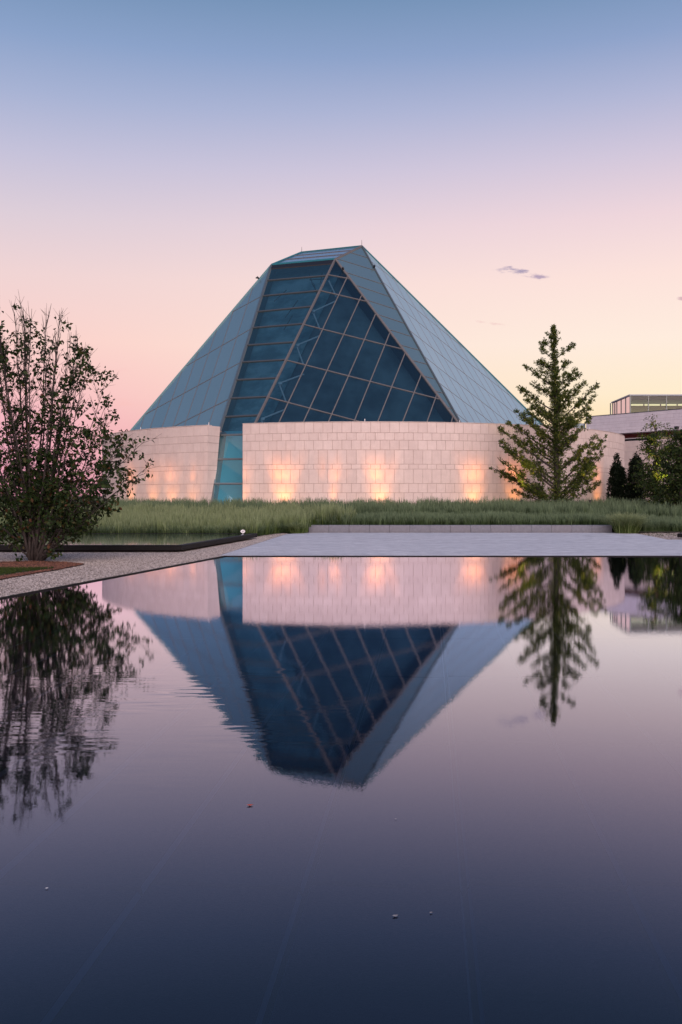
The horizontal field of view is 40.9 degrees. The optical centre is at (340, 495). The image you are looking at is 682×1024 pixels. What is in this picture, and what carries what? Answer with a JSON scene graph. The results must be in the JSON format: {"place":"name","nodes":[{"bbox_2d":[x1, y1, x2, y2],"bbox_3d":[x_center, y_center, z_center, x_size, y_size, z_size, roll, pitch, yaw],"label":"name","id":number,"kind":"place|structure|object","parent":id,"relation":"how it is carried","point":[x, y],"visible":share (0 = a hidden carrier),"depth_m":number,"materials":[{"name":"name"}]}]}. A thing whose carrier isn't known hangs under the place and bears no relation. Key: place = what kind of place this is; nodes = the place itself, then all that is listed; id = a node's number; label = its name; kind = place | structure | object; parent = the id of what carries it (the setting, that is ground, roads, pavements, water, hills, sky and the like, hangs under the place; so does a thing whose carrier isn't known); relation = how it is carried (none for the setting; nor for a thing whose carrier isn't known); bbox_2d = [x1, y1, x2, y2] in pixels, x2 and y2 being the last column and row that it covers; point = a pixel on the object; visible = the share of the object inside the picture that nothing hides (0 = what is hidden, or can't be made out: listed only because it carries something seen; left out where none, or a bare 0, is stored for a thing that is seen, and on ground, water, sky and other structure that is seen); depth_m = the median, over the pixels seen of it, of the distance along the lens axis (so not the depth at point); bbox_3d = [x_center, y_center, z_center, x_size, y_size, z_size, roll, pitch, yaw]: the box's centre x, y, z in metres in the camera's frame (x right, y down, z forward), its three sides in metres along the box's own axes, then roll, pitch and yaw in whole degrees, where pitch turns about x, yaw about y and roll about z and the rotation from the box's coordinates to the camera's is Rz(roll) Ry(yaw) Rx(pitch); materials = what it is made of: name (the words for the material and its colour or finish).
{"place":"outdoors","nodes":[
{"label":"outdoors","id":0,"kind":"place"},
{"bbox_2d":[0,566,57,574],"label":"lawn grass","id":1,"kind":"structure","parent":0,"point":[11,570],"depth_m":19.18,"materials":[{"name":"green plant"}]},
{"bbox_2d":[0,533,256,551],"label":"raised pool","id":2,"kind":"structure","parent":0,"point":[134,542],"depth_m":27.83,"materials":[{"name":"black stone"}]},
{"bbox_2d":[0,500,356,535],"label":"ornamental grass","id":3,"kind":"structure","parent":0,"point":[144,514],"depth_m":38.56,"materials":[{"name":"green plant"}]},
{"bbox_2d":[0,694,681,1023],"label":"pond bed","id":4,"kind":"object","parent":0,"point":[155,868],"visible":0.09,"depth_m":4.32,"materials":[{"name":"black"}]},
{"bbox_2d":[0,556,225,598],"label":"pond edge strip","id":5,"kind":"object","parent":4,"relation":"on","point":[102,578],"visible":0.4,"depth_m":17.33,"materials":[{"name":"black stone"}]},
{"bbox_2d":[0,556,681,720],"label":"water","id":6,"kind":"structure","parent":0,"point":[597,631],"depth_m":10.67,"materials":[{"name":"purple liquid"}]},
{"bbox_2d":[0,533,681,596],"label":"gravel ground","id":7,"kind":"structure","parent":0,"point":[58,570],"depth_m":21.19,"materials":[{"name":"grey gravel"}]},
{"bbox_2d":[638,532,680,539],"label":"gravel stones","id":8,"kind":"object","parent":7,"relation":"on","point":[668,537],"visible":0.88,"depth_m":36.36,"materials":[{"name":"grey gravel"}]},
{"bbox_2d":[0,0,681,495],"label":"sky","id":9,"kind":"structure","parent":0,"point":[515,166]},
{"bbox_2d":[3,520,681,535],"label":"ornamental grass","id":10,"kind":"structure","parent":0,"point":[228,530],"depth_m":34.44,"materials":[{"name":"green plant"}]},
{"bbox_2d":[14,496,681,535],"bbox_3d":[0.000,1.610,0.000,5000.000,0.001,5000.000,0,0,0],"label":"ground","id":11,"kind":"structure","parent":0,"point":[663,533],"depth_m":39.76,"materials":[{"name":"grey"}]},
{"bbox_2d":[309,525,611,532],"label":"bench wall","id":12,"kind":"structure","parent":11,"relation":"on","point":[460,528],"depth_m":39.25,"materials":[{"name":"stone"}]},
{"bbox_2d":[223,533,681,555],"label":"paving","id":13,"kind":"structure","parent":0,"point":[463,544],"depth_m":29.13,"materials":[{"name":"grey concrete"}]},
{"bbox_2d":[639,531,681,531],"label":"planting bank","id":14,"kind":"structure","parent":0,"point":[660,531],"depth_m":39.26,"materials":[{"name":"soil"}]},
{"bbox_2d":[102,423,219,503],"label":"round stone wall","id":15,"kind":"structure","parent":14,"relation":"on","point":[184,459],"depth_m":56.88,"materials":[{"name":"beige stone"}]},
{"bbox_2d":[282,521,312,533],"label":"fountain grass","id":16,"kind":"object","parent":14,"relation":"on","point":[295,529],"depth_m":38.48,"materials":[{"name":"green plant"}]},
{"bbox_2d":[131,245,541,502],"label":"glass pyramid","id":17,"kind":"object","parent":14,"relation":"on","point":[357,333],"visible":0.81,"depth_m":62.44,"materials":[{"name":"blue glass"}]},
{"bbox_2d":[1,496,681,517],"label":"ornamental grass","id":18,"kind":"structure","parent":14,"relation":"on","point":[608,506],"depth_m":46.37,"materials":[{"name":"green plant"}]},
{"bbox_2d":[242,420,624,505],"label":"round stone wall","id":19,"kind":"structure","parent":14,"relation":"on","point":[348,461],"depth_m":53.24,"materials":[{"name":"beige stone"}]},
{"bbox_2d":[308,510,681,530],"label":"ornamental grass","id":20,"kind":"structure","parent":14,"relation":"on","point":[488,517],"depth_m":40.03,"materials":[{"name":"green plant"}]},
{"bbox_2d":[489,323,607,503],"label":"young larch","id":21,"kind":"object","parent":14,"relation":"on","point":[556,394],"visible":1,"depth_m":50.86,"materials":[{"name":"green plant"}]},
{"bbox_2d":[605,452,631,501],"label":"columnar cedar","id":22,"kind":"object","parent":14,"relation":"on","point":[617,479],"visible":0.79,"depth_m":57.65,"materials":[{"name":"green plant"}]},
{"bbox_2d":[596,511,658,533],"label":"fountain grass","id":23,"kind":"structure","parent":14,"relation":"on","point":[628,524],"depth_m":38.35,"materials":[{"name":"green plant"}]},
{"bbox_2d":[575,394,681,499],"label":"stone building","id":24,"kind":"structure","parent":14,"relation":"on","point":[626,419],"depth_m":79.15,"materials":[{"name":"grey stone"}]},
{"bbox_2d":[613,402,615,413],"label":"window","id":25,"kind":"structure","parent":24,"relation":"in","point":[614,404],"depth_m":85.89,"materials":[{"name":"clear glass"}]},
{"bbox_2d":[617,400,620,413],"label":"window","id":26,"kind":"structure","parent":24,"relation":"in","point":[618,402],"depth_m":84.00,"materials":[{"name":"clear glass"}]},
{"bbox_2d":[621,398,624,412],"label":"window","id":27,"kind":"structure","parent":24,"relation":"in","point":[622,400],"depth_m":82.56,"materials":[{"name":"clear glass"}]},
{"bbox_2d":[626,396,629,412],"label":"window","id":28,"kind":"structure","parent":24,"relation":"in","point":[627,398],"depth_m":80.83,"materials":[{"name":"clear glass"}]},
{"bbox_2d":[625,437,660,440],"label":"ribbon window","id":29,"kind":"structure","parent":24,"relation":"in","point":[659,437],"depth_m":79.38,"materials":[{"name":"black metal"}]},
{"bbox_2d":[626,452,648,500],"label":"columnar cedar","id":30,"kind":"object","parent":14,"relation":"on","point":[635,457],"visible":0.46,"depth_m":58.13,"materials":[{"name":"green plant"}]},
{"bbox_2d":[622,414,673,501],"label":"broadleaf tree","id":31,"kind":"object","parent":14,"relation":"on","point":[649,483],"visible":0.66,"depth_m":53.78,"materials":[{"name":"green plant"}]},
{"bbox_2d":[642,428,681,508],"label":"broadleaf tree","id":32,"kind":"object","parent":14,"relation":"on","point":[675,470],"visible":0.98,"depth_m":46.98,"materials":[{"name":"green plant"}]},
{"bbox_2d":[655,441,679,491],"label":"broadleaf tree","id":33,"kind":"object","parent":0,"point":[665,470],"visible":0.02,"depth_m":53.24,"materials":[{"name":"green plant"}]},
{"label":"mulch bed","id":34,"kind":"structure","parent":0,"visible":0},
{"bbox_2d":[0,561,83,578],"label":"mulch chips","id":35,"kind":"object","parent":34,"relation":"on","point":[41,564],"visible":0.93,"depth_m":20.45,"materials":[{"name":"brown wood"}]},
{"bbox_2d":[0,292,158,560],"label":"serviceberry tree","id":36,"kind":"object","parent":34,"relation":"on","point":[54,490],"visible":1,"depth_m":21.73,"materials":[{"name":"green plant"}]}
]}

